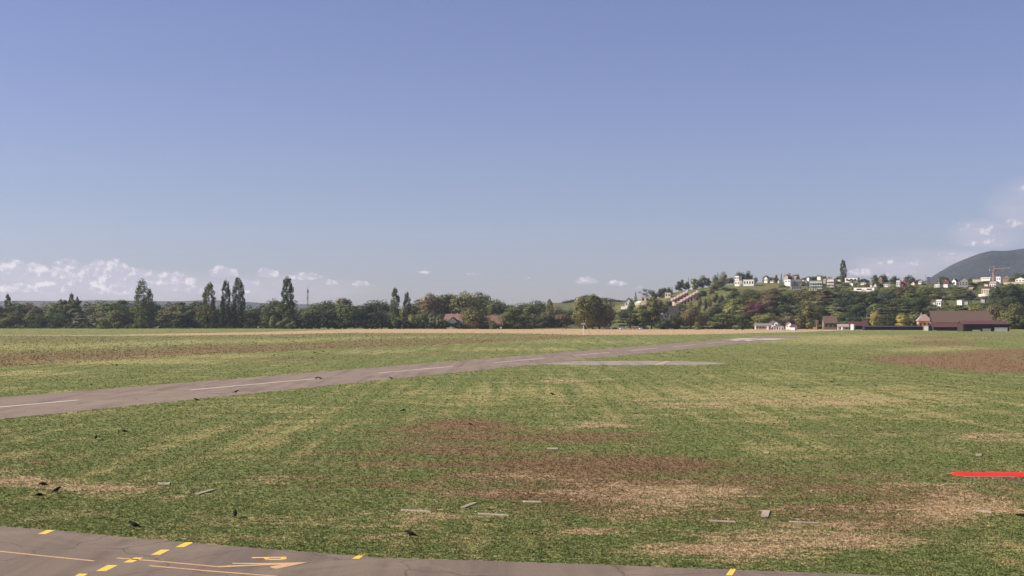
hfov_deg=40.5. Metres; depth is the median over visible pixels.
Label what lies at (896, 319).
broadleaf tree
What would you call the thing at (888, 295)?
broadleaf tree
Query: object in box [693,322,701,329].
shrub
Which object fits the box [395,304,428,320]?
broadleaf tree
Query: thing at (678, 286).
broadleaf tree
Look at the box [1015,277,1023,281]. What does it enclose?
house
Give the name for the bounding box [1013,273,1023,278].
broadleaf tree
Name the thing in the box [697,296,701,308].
broadleaf tree
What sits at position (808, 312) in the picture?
broadleaf tree
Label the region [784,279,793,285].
house
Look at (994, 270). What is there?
tower crane
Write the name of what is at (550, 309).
poplar tree
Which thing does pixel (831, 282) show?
apartment building
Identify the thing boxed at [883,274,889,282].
broadleaf tree
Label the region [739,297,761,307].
broadleaf tree
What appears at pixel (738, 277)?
house
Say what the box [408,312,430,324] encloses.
broadleaf tree
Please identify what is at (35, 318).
broadleaf tree
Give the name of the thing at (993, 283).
house
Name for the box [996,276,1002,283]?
house
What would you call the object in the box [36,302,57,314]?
broadleaf tree
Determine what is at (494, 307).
broadleaf tree
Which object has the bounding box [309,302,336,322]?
broadleaf tree
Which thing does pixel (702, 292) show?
broadleaf tree
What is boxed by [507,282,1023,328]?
hillside
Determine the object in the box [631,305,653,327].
broadleaf tree
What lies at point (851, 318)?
broadleaf tree
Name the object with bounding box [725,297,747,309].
broadleaf tree
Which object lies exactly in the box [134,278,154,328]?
poplar tree
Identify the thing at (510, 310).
broadleaf tree
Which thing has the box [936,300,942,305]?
house
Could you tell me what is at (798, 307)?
broadleaf tree
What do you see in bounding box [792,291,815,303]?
broadleaf tree
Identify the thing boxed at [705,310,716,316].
broadleaf tree
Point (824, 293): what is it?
broadleaf tree
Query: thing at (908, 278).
broadleaf tree
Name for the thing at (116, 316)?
broadleaf tree
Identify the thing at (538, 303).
broadleaf tree
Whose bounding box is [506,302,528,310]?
broadleaf tree
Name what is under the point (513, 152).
sky
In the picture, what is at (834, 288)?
broadleaf tree
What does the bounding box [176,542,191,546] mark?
holding dash
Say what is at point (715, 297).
broadleaf tree
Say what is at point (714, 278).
broadleaf tree
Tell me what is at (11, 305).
broadleaf tree
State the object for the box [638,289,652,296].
broadleaf tree
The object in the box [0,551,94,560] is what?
guide line
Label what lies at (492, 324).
shrub
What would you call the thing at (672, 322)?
shrub
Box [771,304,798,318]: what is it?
broadleaf tree
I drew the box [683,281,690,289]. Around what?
broadleaf tree
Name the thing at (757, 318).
broadleaf tree
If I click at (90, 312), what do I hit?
broadleaf tree
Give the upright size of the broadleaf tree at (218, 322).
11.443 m
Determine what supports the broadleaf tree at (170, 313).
on the ground at (734, 350)
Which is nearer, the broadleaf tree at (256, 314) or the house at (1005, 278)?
the broadleaf tree at (256, 314)
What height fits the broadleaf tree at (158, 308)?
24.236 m
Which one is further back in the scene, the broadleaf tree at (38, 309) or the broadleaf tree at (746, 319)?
the broadleaf tree at (38, 309)
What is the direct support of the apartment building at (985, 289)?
on the hillside
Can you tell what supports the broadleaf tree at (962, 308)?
on the hillside
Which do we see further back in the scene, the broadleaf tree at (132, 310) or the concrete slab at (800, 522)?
the broadleaf tree at (132, 310)
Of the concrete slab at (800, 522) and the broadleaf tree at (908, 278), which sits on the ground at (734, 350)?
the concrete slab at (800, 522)
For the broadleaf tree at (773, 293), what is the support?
on the hillside
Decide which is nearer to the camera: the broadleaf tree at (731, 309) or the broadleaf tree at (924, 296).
the broadleaf tree at (731, 309)
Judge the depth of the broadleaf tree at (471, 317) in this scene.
1024.72 m
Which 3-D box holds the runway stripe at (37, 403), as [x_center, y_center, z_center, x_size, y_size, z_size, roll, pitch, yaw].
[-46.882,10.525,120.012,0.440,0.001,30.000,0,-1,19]
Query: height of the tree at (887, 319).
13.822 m
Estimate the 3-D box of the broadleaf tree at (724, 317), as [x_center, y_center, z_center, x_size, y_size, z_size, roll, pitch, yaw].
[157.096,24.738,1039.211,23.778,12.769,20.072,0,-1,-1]
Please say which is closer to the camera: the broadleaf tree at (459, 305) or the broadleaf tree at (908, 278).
the broadleaf tree at (459, 305)
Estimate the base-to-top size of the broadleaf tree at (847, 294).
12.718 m
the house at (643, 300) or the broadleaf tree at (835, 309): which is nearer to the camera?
the broadleaf tree at (835, 309)
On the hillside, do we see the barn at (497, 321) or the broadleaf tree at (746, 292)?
the broadleaf tree at (746, 292)
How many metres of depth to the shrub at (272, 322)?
1050.54 m
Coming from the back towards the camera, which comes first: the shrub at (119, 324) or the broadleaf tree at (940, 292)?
the broadleaf tree at (940, 292)
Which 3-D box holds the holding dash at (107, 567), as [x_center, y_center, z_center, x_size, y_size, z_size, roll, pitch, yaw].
[-12.808,8.855,43.859,0.324,0.001,1.053,0,-1,4]
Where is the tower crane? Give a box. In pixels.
[989,267,1008,280]
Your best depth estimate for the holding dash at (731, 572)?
43.08 m
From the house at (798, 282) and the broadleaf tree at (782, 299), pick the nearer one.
the broadleaf tree at (782, 299)
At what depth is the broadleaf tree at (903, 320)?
1007.79 m
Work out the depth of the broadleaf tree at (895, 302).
1177.80 m
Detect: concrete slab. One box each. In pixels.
[157,482,169,484]
[195,489,214,494]
[401,509,430,512]
[461,502,476,507]
[478,513,508,516]
[523,500,541,502]
[709,520,735,522]
[761,510,769,517]
[789,521,819,523]
[974,509,990,512]
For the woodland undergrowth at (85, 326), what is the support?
on the ground at (734, 350)
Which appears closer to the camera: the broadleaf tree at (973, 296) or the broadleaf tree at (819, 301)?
the broadleaf tree at (819, 301)
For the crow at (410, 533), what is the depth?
49.69 m
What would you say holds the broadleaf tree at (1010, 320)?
on the ground at (734, 350)
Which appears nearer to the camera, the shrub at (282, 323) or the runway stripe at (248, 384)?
the runway stripe at (248, 384)
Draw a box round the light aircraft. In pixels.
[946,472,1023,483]
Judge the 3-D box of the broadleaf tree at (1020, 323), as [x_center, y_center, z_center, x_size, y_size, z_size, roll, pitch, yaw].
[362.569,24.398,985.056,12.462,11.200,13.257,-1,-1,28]
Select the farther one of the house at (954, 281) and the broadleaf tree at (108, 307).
the house at (954, 281)
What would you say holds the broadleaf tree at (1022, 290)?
on the hillside
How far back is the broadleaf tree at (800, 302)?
1183.68 m
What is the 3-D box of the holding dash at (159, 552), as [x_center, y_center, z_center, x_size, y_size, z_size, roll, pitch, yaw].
[-11.867,8.921,46.832,0.308,0.001,1.042,0,-1,5]
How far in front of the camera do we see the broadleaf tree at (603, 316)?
1007.62 m
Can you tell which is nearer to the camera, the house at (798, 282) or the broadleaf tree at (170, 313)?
the broadleaf tree at (170, 313)
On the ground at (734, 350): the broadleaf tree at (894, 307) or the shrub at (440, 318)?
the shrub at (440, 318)
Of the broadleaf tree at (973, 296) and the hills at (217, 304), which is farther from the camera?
the hills at (217, 304)
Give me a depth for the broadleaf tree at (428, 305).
1140.31 m
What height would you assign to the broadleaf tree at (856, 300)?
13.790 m
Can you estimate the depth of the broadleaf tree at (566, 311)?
1145.98 m
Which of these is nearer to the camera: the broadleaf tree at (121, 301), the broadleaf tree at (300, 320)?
the broadleaf tree at (300, 320)
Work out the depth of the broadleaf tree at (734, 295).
1248.71 m
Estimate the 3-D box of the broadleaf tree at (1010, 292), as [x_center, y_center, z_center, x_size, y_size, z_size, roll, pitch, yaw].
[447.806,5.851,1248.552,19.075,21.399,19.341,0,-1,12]
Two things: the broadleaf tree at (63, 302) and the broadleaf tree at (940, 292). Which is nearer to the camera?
the broadleaf tree at (63, 302)
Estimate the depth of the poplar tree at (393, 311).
1118.76 m
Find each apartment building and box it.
[809,280,821,288]
[827,279,835,287]
[981,286,991,296]
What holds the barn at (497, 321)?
on the ground at (734, 350)
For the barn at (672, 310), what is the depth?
1043.19 m
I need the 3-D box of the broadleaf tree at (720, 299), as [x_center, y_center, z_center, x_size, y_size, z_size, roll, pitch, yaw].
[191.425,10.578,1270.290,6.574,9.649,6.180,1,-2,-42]
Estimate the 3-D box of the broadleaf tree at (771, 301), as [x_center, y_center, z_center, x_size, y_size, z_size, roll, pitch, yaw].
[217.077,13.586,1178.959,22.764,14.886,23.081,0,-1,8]
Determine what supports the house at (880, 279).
on the hillside
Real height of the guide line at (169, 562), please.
0.001 m
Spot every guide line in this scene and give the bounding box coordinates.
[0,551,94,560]
[119,558,218,566]
[150,565,272,575]
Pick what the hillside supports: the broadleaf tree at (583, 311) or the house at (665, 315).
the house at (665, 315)
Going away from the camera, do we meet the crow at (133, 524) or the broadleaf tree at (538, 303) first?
the crow at (133, 524)
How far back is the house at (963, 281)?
1469.14 m
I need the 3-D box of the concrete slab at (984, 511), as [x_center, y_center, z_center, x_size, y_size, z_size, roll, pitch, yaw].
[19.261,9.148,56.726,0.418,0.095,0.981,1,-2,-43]
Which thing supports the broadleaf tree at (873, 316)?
on the hillside
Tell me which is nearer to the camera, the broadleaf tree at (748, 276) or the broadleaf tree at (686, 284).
the broadleaf tree at (686, 284)
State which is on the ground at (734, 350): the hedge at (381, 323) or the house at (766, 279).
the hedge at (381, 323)
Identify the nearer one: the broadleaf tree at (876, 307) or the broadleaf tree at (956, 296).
the broadleaf tree at (876, 307)
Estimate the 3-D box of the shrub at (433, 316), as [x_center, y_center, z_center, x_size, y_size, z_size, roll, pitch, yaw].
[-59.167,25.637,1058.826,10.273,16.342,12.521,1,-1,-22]
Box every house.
[641,297,654,305]
[660,311,668,328]
[665,292,671,297]
[735,275,741,279]
[735,280,742,285]
[743,279,755,285]
[764,276,768,282]
[768,319,781,328]
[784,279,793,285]
[784,321,794,328]
[790,286,800,289]
[795,279,800,285]
[802,281,808,285]
[845,277,859,281]
[854,287,875,291]
[878,276,883,282]
[896,280,901,286]
[916,313,929,328]
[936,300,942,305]
[943,280,949,287]
[951,278,958,284]
[957,300,963,305]
[959,277,967,286]
[980,277,992,280]
[990,281,997,287]
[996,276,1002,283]
[1003,276,1009,283]
[1004,282,1023,283]
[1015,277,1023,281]
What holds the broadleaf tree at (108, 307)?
on the ground at (734, 350)
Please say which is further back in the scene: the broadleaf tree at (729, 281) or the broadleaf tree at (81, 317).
the broadleaf tree at (729, 281)
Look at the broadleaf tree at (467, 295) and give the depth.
1218.76 m
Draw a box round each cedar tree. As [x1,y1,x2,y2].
[617,308,641,327]
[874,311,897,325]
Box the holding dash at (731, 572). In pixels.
[726,569,735,574]
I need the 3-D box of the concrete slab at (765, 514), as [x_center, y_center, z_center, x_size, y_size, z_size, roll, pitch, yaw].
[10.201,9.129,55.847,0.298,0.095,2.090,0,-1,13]
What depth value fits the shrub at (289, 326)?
1044.11 m
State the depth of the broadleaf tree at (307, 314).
1137.72 m
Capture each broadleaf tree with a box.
[0,305,10,315]
[0,312,24,327]
[1,304,30,325]
[3,301,18,312]
[15,302,40,325]
[20,305,51,325]
[22,313,48,326]
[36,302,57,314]
[42,312,68,327]
[45,302,71,326]
[53,299,70,317]
[60,299,83,326]
[70,313,94,327]
[72,301,91,310]
[84,304,104,325]
[86,311,113,327]
[95,300,135,326]
[104,310,132,325]
[113,300,126,306]
[124,306,154,323]
[133,307,164,326]
[148,301,163,317]
[152,314,171,327]
[156,301,172,309]
[157,305,184,326]
[166,301,186,318]
[170,314,194,325]
[175,305,201,326]
[187,301,209,326]
[192,304,220,324]
[198,315,221,326]
[227,309,249,327]
[238,318,255,327]
[243,309,262,325]
[245,304,265,323]
[261,301,278,327]
[262,310,283,327]
[270,303,300,315]
[293,313,305,326]
[295,308,319,325]
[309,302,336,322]
[311,300,342,327]
[334,297,358,325]
[334,302,365,327]
[353,303,384,325]
[367,299,389,318]
[375,311,401,327]
[379,305,403,318]
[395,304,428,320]
[400,299,421,310]
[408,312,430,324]
[414,295,443,318]
[422,293,440,302]
[433,294,455,315]
[447,294,480,313]
[459,290,478,302]
[459,307,491,328]
[473,291,490,306]
[478,298,504,316]
[496,308,530,328]
[500,306,525,315]
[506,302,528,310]
[520,313,541,326]
[521,305,542,321]
[524,300,546,316]
[536,314,555,327]
[540,311,561,325]
[550,313,572,326]
[558,310,577,324]
[571,295,599,328]
[582,294,601,328]
[584,294,616,328]
[627,298,635,312]
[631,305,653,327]
[637,297,666,328]
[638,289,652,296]
[650,290,658,297]
[654,318,671,328]
[657,289,662,297]
[658,299,666,307]
[664,299,672,311]
[672,312,683,328]
[675,281,682,291]
[678,305,706,326]
[679,303,686,310]
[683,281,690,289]
[690,279,699,289]
[691,313,714,326]
[694,293,701,299]
[696,275,708,287]
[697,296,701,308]
[699,290,707,295]
[701,307,725,316]
[702,299,707,310]
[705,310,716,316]
[706,305,723,311]
[707,297,711,307]
[708,279,725,289]
[708,312,736,327]
[712,274,717,282]
[712,293,719,302]
[717,295,724,303]
[719,271,728,283]
[722,303,743,317]
[723,291,744,303]
[725,277,734,284]
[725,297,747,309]
[730,313,753,326]
[734,272,745,280]
[734,305,757,315]
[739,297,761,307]
[741,289,754,297]
[742,300,767,316]
[745,270,752,278]
[745,290,763,299]
[750,313,776,325]
[754,303,776,320]
[755,295,780,308]
[760,289,781,299]
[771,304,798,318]
[772,295,796,309]
[776,313,801,328]
[778,290,799,304]
[790,304,814,316]
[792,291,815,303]
[794,302,820,329]
[799,296,815,303]
[799,312,824,325]
[802,297,829,308]
[804,276,816,279]
[804,290,815,294]
[809,303,828,315]
[812,290,838,303]
[825,304,848,315]
[828,291,843,302]
[829,286,840,291]
[830,296,854,310]
[831,312,848,323]
[837,311,863,323]
[841,290,861,299]
[843,302,869,319]
[849,297,866,310]
[858,290,878,301]
[862,304,895,316]
[864,296,888,306]
[866,311,891,325]
[869,311,879,325]
[871,274,878,281]
[877,290,896,304]
[880,304,901,316]
[881,297,907,308]
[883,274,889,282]
[884,286,902,295]
[887,313,910,325]
[895,286,915,297]
[895,303,922,316]
[895,314,909,325]
[897,291,921,300]
[898,296,927,310]
[903,275,916,282]
[906,311,923,325]
[914,291,932,302]
[919,287,935,297]
[920,305,939,313]
[928,287,947,299]
[936,305,960,310]
[938,276,949,283]
[948,287,967,292]
[952,290,971,298]
[954,305,972,310]
[958,290,977,299]
[966,303,985,310]
[972,302,987,308]
[985,286,1008,302]
[985,304,1008,320]
[993,296,1018,311]
[997,302,1023,328]
[1000,283,1020,298]
[1002,316,1016,329]
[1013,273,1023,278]
[1013,283,1023,304]
[1015,315,1023,329]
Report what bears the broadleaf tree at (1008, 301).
on the hillside
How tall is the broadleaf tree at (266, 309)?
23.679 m
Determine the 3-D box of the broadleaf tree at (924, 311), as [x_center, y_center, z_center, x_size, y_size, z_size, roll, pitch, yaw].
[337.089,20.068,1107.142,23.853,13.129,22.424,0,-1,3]
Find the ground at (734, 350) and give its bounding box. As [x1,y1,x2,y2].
[0,322,1023,575]
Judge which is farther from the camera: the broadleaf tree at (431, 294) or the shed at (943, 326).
the broadleaf tree at (431, 294)
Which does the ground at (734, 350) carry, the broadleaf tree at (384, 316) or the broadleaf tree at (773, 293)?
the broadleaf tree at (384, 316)
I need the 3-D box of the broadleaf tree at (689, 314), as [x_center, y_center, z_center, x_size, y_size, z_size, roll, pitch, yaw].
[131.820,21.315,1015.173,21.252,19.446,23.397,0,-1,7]
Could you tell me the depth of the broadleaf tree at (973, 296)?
1310.26 m
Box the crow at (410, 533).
[404,530,417,535]
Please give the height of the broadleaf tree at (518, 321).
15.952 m
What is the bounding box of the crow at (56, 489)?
[51,486,61,493]
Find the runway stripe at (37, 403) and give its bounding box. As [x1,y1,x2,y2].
[2,400,73,406]
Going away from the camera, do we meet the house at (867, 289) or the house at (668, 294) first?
the house at (867, 289)
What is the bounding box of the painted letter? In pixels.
[252,557,285,557]
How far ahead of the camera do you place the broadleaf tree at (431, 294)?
1210.68 m
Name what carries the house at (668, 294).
on the hillside
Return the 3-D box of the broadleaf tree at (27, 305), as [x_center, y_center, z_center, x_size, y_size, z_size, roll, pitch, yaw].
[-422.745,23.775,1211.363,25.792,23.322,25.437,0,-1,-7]
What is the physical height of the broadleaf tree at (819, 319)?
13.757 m
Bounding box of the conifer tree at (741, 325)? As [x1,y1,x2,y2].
[735,318,746,329]
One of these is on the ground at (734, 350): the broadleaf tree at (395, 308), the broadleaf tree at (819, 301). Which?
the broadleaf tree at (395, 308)
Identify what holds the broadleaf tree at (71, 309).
on the ground at (734, 350)
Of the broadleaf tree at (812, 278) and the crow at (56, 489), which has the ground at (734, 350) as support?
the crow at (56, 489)
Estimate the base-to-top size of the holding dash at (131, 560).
0.001 m
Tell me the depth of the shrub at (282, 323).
1049.01 m
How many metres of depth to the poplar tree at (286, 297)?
1083.25 m
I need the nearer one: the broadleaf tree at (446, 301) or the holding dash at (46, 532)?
the holding dash at (46, 532)
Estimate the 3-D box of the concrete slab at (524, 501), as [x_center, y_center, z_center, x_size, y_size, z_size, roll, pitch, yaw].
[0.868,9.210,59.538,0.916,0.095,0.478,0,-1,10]
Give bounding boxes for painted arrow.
[219,562,305,568]
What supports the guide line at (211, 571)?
on the taxiway
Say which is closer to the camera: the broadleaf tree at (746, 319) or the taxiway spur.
the taxiway spur
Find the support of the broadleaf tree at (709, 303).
on the hillside
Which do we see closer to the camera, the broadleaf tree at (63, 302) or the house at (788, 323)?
the house at (788, 323)
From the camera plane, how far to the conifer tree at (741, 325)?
964.37 m
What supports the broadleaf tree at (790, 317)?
on the hillside
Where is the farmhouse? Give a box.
[444,313,466,328]
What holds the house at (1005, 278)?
on the hillside
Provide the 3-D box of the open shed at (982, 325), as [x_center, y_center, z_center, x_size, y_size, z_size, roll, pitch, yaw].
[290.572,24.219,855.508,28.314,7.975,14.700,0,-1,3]
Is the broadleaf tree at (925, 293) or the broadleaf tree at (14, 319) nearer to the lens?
the broadleaf tree at (14, 319)
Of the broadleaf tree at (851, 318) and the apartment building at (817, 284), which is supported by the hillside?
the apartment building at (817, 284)
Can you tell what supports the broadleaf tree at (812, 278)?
on the hillside
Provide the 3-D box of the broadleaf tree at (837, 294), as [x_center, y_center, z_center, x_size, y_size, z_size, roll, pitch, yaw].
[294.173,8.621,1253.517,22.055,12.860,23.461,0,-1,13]
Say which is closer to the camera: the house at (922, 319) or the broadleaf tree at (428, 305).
the house at (922, 319)
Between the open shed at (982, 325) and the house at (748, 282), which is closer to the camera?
the open shed at (982, 325)
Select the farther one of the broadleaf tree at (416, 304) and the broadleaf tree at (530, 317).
the broadleaf tree at (416, 304)
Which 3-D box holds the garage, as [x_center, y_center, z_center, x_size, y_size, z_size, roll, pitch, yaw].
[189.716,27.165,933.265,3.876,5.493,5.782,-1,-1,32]
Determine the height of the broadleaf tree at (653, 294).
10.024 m
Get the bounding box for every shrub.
[92,318,113,328]
[114,321,123,328]
[132,323,141,328]
[269,315,279,327]
[276,318,289,328]
[285,321,296,328]
[407,315,422,328]
[428,311,437,328]
[435,316,445,328]
[489,320,496,328]
[667,314,675,328]
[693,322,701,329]
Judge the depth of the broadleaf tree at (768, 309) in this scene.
1100.55 m
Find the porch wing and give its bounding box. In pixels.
[447,317,458,328]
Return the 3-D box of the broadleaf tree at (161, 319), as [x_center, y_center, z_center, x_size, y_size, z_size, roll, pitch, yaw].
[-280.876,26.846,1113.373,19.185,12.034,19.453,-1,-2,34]
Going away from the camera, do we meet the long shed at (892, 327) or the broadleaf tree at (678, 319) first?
the long shed at (892, 327)
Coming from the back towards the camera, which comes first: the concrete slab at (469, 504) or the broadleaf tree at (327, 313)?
the broadleaf tree at (327, 313)
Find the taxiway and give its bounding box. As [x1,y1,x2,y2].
[0,526,902,575]
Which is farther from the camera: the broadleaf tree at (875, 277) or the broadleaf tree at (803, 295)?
the broadleaf tree at (875, 277)
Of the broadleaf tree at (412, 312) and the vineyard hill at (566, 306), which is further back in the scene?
the vineyard hill at (566, 306)
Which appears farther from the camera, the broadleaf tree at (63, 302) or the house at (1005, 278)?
the house at (1005, 278)
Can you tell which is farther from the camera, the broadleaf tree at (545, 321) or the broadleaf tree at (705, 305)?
the broadleaf tree at (705, 305)
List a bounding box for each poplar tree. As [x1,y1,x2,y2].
[4,293,10,312]
[68,294,73,303]
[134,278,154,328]
[201,282,216,327]
[220,280,231,326]
[230,277,245,327]
[280,276,294,325]
[390,288,399,323]
[402,292,410,325]
[546,299,553,327]
[840,260,846,281]
[865,306,873,325]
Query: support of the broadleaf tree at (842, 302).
on the hillside
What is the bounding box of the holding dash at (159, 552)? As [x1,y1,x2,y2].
[151,550,167,554]
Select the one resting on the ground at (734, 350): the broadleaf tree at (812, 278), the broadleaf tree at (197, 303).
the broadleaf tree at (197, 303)
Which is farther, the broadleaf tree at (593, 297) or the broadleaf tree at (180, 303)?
the broadleaf tree at (180, 303)
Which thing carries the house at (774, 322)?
on the ground at (734, 350)
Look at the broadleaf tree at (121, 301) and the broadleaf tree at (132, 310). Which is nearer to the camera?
the broadleaf tree at (132, 310)
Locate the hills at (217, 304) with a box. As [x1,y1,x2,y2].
[0,300,400,314]
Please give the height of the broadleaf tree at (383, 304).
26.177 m
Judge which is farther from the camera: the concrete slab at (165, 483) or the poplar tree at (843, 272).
the poplar tree at (843, 272)
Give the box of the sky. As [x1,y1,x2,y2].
[0,0,1023,309]
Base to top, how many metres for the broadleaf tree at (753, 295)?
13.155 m
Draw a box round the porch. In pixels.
[773,325,783,329]
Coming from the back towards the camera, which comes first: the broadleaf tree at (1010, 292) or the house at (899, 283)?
the house at (899, 283)
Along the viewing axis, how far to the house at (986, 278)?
1537.49 m
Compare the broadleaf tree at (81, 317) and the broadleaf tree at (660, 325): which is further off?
the broadleaf tree at (81, 317)
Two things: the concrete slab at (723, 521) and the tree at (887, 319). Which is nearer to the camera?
the concrete slab at (723, 521)
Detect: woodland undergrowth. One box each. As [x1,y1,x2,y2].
[0,296,626,328]
[708,282,1006,326]
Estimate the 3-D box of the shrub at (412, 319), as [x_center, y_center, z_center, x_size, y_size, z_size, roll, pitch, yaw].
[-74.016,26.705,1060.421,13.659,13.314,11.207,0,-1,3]
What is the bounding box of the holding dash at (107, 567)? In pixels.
[97,565,116,570]
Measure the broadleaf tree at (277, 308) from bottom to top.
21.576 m
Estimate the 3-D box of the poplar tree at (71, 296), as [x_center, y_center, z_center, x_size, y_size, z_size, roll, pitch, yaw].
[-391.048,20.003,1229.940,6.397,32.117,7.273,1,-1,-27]
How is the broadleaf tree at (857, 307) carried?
on the hillside
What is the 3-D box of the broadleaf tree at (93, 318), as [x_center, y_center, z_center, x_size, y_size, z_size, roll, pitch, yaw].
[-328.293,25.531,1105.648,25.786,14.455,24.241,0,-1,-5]
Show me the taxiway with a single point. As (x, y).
(102, 551)
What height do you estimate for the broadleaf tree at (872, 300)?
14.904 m
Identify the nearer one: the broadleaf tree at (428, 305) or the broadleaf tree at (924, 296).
the broadleaf tree at (428, 305)
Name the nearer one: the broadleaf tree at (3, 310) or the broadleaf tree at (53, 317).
the broadleaf tree at (53, 317)
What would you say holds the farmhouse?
on the ground at (734, 350)
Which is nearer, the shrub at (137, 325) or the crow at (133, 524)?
the crow at (133, 524)
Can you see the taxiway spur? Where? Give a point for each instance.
(626, 363)
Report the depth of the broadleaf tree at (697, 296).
1338.86 m
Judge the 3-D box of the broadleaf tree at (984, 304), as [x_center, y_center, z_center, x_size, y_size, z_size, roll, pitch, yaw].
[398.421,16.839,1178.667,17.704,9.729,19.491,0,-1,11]
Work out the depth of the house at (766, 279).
1498.15 m
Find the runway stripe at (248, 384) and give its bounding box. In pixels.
[192,379,307,389]
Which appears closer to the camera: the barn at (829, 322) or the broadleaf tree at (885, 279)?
the barn at (829, 322)
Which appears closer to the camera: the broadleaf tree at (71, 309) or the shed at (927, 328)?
the shed at (927, 328)
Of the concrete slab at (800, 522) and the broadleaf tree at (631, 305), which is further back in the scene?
the broadleaf tree at (631, 305)
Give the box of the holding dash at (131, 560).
[125,558,140,561]
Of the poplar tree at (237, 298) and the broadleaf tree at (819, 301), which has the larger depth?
the broadleaf tree at (819, 301)
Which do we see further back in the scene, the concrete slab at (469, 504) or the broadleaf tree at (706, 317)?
the broadleaf tree at (706, 317)
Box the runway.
[0,336,799,418]
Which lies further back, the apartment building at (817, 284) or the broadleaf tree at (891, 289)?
the apartment building at (817, 284)
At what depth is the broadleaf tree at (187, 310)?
1143.92 m
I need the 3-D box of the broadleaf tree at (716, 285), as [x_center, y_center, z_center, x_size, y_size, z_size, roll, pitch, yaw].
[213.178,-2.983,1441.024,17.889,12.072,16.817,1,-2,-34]
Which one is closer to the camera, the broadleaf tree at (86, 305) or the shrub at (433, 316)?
the shrub at (433, 316)
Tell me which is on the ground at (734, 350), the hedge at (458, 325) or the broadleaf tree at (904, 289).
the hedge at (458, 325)
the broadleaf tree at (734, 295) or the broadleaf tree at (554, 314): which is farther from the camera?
the broadleaf tree at (734, 295)
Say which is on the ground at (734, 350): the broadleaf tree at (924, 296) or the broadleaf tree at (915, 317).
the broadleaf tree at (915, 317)
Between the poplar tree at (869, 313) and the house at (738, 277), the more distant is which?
the house at (738, 277)
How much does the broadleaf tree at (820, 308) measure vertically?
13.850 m
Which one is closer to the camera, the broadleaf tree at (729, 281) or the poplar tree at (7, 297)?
the poplar tree at (7, 297)
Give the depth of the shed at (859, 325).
984.09 m
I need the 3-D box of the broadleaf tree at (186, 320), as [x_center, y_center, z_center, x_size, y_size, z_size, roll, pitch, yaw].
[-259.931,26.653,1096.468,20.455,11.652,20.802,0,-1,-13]
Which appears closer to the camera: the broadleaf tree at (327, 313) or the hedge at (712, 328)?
the hedge at (712, 328)
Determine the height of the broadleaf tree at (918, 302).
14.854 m
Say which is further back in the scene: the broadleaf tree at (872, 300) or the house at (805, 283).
the house at (805, 283)
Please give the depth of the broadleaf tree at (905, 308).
1104.07 m
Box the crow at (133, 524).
[128,521,140,526]
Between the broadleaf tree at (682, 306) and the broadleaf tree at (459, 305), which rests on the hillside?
the broadleaf tree at (682, 306)
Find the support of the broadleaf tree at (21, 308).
on the ground at (734, 350)
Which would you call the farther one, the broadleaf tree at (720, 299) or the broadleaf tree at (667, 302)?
the broadleaf tree at (720, 299)
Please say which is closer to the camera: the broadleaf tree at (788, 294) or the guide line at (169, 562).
the guide line at (169, 562)
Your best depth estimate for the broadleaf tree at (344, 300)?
1217.98 m
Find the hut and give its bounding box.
[813,320,819,328]
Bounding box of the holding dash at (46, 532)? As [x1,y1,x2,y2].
[39,530,53,533]
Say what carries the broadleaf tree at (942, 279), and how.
on the hillside
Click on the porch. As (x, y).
(778, 327)
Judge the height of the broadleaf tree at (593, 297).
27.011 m
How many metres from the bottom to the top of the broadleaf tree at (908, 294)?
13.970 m
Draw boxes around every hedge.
[291,318,427,328]
[424,321,483,328]
[673,327,753,328]
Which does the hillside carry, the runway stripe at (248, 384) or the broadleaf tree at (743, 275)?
the broadleaf tree at (743, 275)
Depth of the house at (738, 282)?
1470.02 m
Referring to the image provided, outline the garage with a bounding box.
[790,324,797,329]
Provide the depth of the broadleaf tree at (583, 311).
1003.96 m
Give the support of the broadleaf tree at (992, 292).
on the hillside
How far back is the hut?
1000.66 m
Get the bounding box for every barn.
[484,316,504,328]
[668,306,680,327]
[822,316,837,328]
[927,311,992,322]
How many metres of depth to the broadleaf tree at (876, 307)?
1104.53 m
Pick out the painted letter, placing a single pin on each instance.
(268, 557)
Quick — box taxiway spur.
[529,361,725,364]
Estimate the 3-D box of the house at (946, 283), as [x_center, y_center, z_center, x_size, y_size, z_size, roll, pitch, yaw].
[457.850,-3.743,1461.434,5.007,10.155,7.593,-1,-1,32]
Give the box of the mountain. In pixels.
[924,248,1023,284]
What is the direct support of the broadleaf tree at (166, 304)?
on the ground at (734, 350)
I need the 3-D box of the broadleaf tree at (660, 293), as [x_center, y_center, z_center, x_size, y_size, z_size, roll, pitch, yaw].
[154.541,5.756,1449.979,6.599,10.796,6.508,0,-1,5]
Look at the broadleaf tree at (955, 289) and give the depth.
1376.55 m
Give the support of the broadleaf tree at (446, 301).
on the ground at (734, 350)
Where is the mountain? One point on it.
(978, 266)
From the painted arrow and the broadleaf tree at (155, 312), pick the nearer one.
the painted arrow
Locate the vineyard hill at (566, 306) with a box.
[543,300,633,311]
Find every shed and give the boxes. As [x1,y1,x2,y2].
[754,323,771,328]
[836,324,848,329]
[846,321,868,329]
[862,326,922,329]
[923,325,930,330]
[929,323,956,330]
[957,321,1008,330]
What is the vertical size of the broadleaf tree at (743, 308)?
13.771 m
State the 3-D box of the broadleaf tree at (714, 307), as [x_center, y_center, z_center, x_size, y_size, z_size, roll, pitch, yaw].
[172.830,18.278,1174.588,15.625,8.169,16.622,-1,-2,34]

